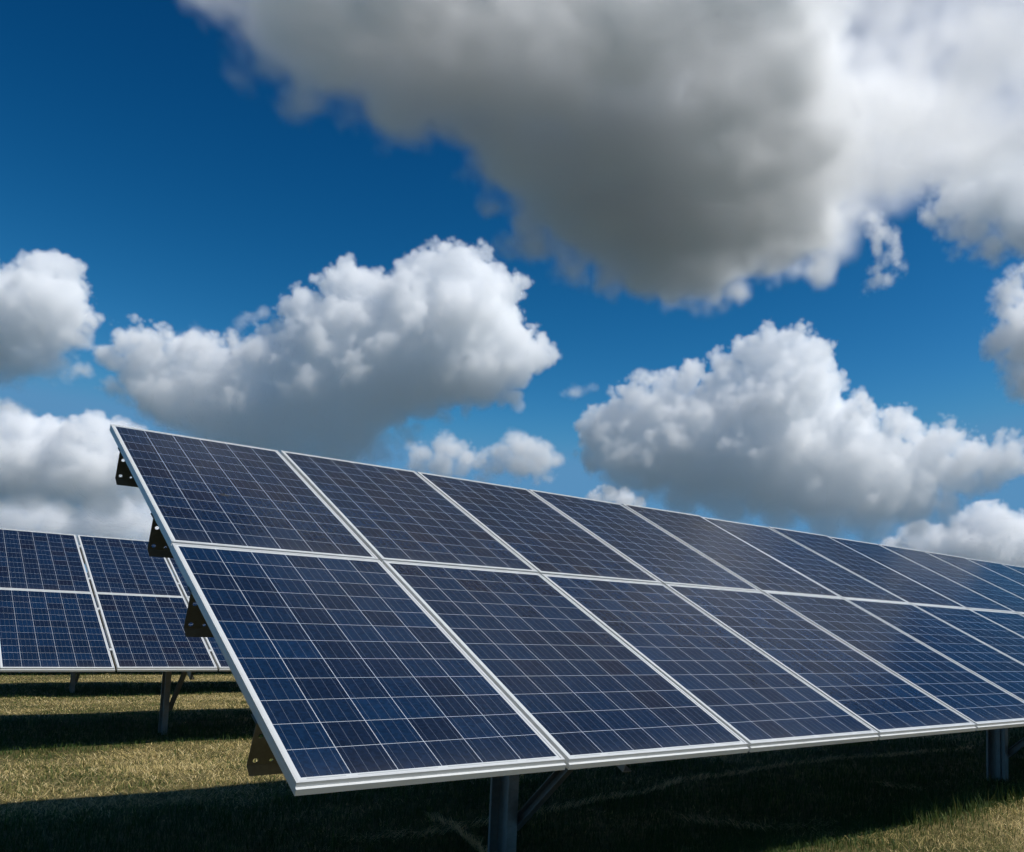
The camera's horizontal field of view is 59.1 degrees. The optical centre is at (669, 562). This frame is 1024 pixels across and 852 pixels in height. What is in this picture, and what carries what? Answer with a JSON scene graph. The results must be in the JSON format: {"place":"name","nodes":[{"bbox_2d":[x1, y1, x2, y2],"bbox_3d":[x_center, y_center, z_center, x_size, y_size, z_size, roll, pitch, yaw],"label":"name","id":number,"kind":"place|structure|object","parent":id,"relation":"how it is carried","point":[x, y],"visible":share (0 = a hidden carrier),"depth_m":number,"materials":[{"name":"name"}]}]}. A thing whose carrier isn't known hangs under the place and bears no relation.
{"place":"outdoors","nodes":[
{"label":"outdoors","id":0,"kind":"place"},
{"bbox_2d":[0,670,1023,851],"bbox_3d":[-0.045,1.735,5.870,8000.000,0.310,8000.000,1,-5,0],"label":"ground","id":1,"kind":"structure","parent":0,"point":[279,787],"depth_m":6.95,"materials":[{"name":"green plant"}]},
{"bbox_2d":[69,572,208,692],"bbox_3d":[-9.876,1.804,19.653,9.132,2.954,3.556,6,-7,-42],"label":"rack","id":2,"kind":"object","parent":1,"relation":"on","point":[74,677],"visible":0.02,"depth_m":17.37,"materials":[{"name":"metal"}]},
{"bbox_2d":[78,545,217,734],"bbox_3d":[-4.977,1.336,13.008,8.153,2.783,3.138,6,-7,-41],"label":"mounting rack","id":3,"kind":"object","parent":1,"relation":"on","point":[166,706],"visible":0.13,"depth_m":11.03,"materials":[{"name":"metal"}]},
{"bbox_2d":[0,528,92,592],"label":"solar module","id":4,"kind":"object","parent":3,"relation":"on","point":[37,560],"visible":1,"depth_m":11.24,"materials":[{"name":"glass"}]},
{"bbox_2d":[0,589,114,671],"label":"solar module","id":5,"kind":"object","parent":3,"relation":"on","point":[50,631],"visible":1,"depth_m":9.77,"materials":[{"name":"glass"}]},
{"bbox_2d":[77,535,183,596],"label":"solar module","id":6,"kind":"object","parent":3,"relation":"on","point":[122,566],"visible":0.89,"depth_m":11.86,"materials":[{"name":"glass"}]},
{"bbox_2d":[95,593,217,671],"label":"solar module","id":7,"kind":"object","parent":3,"relation":"on","point":[145,632],"visible":0.9,"depth_m":10.42,"materials":[{"name":"glass"}]},
{"bbox_2d":[164,546,189,599],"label":"solar module","id":8,"kind":"object","parent":3,"relation":"on","point":[178,575],"visible":0.21,"depth_m":12.12,"materials":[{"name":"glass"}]},
{"bbox_2d":[186,597,230,670],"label":"solar module","id":9,"kind":"object","parent":3,"relation":"on","point":[217,656],"visible":0.22,"depth_m":10.51,"materials":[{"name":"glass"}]},
{"bbox_2d":[424,811,486,851],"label":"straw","id":10,"kind":"object","parent":1,"relation":"on","point":[469,838],"visible":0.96,"depth_m":5.30,"materials":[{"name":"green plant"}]},
{"bbox_2d":[115,448,1023,851],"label":"mounting rack","id":11,"kind":"object","parent":1,"relation":"on","point":[507,818],"visible":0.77,"depth_m":4.72,"materials":[{"name":"metal"}]},
{"bbox_2d":[109,424,377,559],"bbox_3d":[-2.510,-0.415,5.087,0.998,0.041,1.971,6,19,-42],"label":"solar module","id":12,"kind":"object","parent":11,"relation":"on","point":[199,491],"visible":0.97,"depth_m":4.92,"materials":[{"name":"glass"}]},
{"bbox_2d":[170,543,565,795],"bbox_3d":[-1.345,0.349,3.698,0.998,0.040,1.971,6,19,-42],"label":"solar module","id":13,"kind":"object","parent":11,"relation":"on","point":[349,674],"visible":1,"depth_m":3.44,"materials":[{"name":"glass"}]},
{"bbox_2d":[280,450,537,572],"bbox_3d":[-1.756,-0.339,5.761,0.998,0.040,1.970,6,19,-42],"label":"solar module","id":14,"kind":"object","parent":11,"relation":"on","point":[392,514],"visible":0.8,"depth_m":5.61,"materials":[{"name":"glass"}]},
{"bbox_2d":[417,472,660,583],"bbox_3d":[-1.004,-0.258,6.435,0.998,0.042,1.971,6,19,-42],"label":"solar module","id":15,"kind":"object","parent":11,"relation":"on","point":[539,535],"visible":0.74,"depth_m":6.30,"materials":[{"name":"glass"}]},
{"bbox_2d":[383,560,748,769],"bbox_3d":[-0.593,0.428,4.372,0.998,0.040,1.970,6,19,-42],"label":"solar module","id":16,"kind":"object","parent":11,"relation":"on","point":[579,687],"visible":0.88,"depth_m":4.16,"materials":[{"name":"glass"}]},
{"bbox_2d":[528,489,760,591],"bbox_3d":[-0.251,-0.178,7.109,0.998,0.042,1.971,6,19,-42],"label":"solar module","id":17,"kind":"object","parent":11,"relation":"on","point":[659,554],"visible":0.77,"depth_m":6.99,"materials":[{"name":"glass"}]},
{"bbox_2d":[541,574,878,751],"bbox_3d":[0.159,0.509,5.046,0.998,0.041,1.971,6,19,-42],"label":"solar module","id":18,"kind":"object","parent":11,"relation":"on","point":[755,699],"visible":0.87,"depth_m":4.86,"materials":[{"name":"glass"}]},
{"bbox_2d":[621,503,841,597],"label":"solar module","id":19,"kind":"object","parent":11,"relation":"on","point":[758,569],"visible":0.78,"depth_m":7.68,"materials":[{"name":"glass"}]},
{"bbox_2d":[703,517,907,602],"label":"solar module","id":20,"kind":"object","parent":11,"relation":"on","point":[840,581],"visible":0.73,"depth_m":8.37,"materials":[{"name":"glass"}]},
{"bbox_2d":[665,584,975,739],"bbox_3d":[0.912,0.587,5.720,0.998,0.040,1.970,6,19,-42],"label":"solar module","id":21,"kind":"object","parent":11,"relation":"on","point":[884,703],"visible":0.88,"depth_m":5.55,"materials":[{"name":"glass"}]},
{"bbox_2d":[768,526,965,607],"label":"solar module","id":22,"kind":"object","parent":11,"relation":"on","point":[903,587],"visible":0.74,"depth_m":9.04,"materials":[{"name":"glass"}]},
{"bbox_2d":[763,591,1023,730],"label":"solar module","id":23,"kind":"object","parent":11,"relation":"on","point":[980,703],"visible":0.88,"depth_m":6.27,"materials":[{"name":"glass"}]},
{"bbox_2d":[828,536,1015,612],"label":"solar module","id":24,"kind":"object","parent":11,"relation":"on","point":[967,598],"visible":0.72,"depth_m":9.72,"materials":[{"name":"glass"}]},
{"bbox_2d":[844,598,1023,701],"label":"solar module","id":25,"kind":"object","parent":11,"relation":"on","point":[1000,670],"visible":0.87,"depth_m":7.16,"materials":[{"name":"glass"}]},
{"bbox_2d":[878,544,1023,612],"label":"solar module","id":26,"kind":"object","parent":11,"relation":"on","point":[998,595],"visible":0.77,"depth_m":10.48,"materials":[{"name":"glass"}]},
{"bbox_2d":[912,604,1023,664],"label":"solar module","id":27,"kind":"object","parent":11,"relation":"on","point":[999,638],"visible":0.83,"depth_m":8.04,"materials":[{"name":"glass"}]},
{"bbox_2d":[924,551,1023,598],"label":"solar module","id":28,"kind":"object","parent":11,"relation":"on","point":[991,577],"visible":0.86,"depth_m":11.37,"materials":[{"name":"glass"}]},
{"bbox_2d":[966,558,1023,584],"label":"solar module","id":29,"kind":"object","parent":11,"relation":"on","point":[1009,573],"visible":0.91,"depth_m":12.21,"materials":[{"name":"glass"}]},
{"bbox_2d":[970,609,1023,636],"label":"solar module","id":30,"kind":"object","parent":11,"relation":"on","point":[1012,622],"visible":0.86,"depth_m":8.83,"materials":[{"name":"glass"}]},
{"bbox_2d":[1000,563,1023,573],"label":"solar module","id":31,"kind":"object","parent":11,"relation":"on","point":[1018,569],"visible":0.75,"depth_m":12.91,"materials":[{"name":"glass"}]},
{"bbox_2d":[348,744,972,840],"bbox_3d":[0.771,1.950,8.120,0.647,0.106,8.241,-3,-7,43],"label":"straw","id":32,"kind":"object","parent":1,"relation":"on","point":[668,784],"visible":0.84,"depth_m":7.50,"materials":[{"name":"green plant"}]},
{"bbox_2d":[671,815,836,831],"bbox_3d":[0.514,1.691,5.725,1.205,0.149,0.283,-1,-6,26],"label":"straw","id":33,"kind":"object","parent":1,"relation":"on","point":[746,822],"visible":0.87,"depth_m":5.81,"materials":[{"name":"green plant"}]},
{"bbox_2d":[0,0,1023,576],"label":"sky","id":34,"kind":"structure","parent":0,"point":[754,262],"materials":[{"name":"blue"}]}
]}

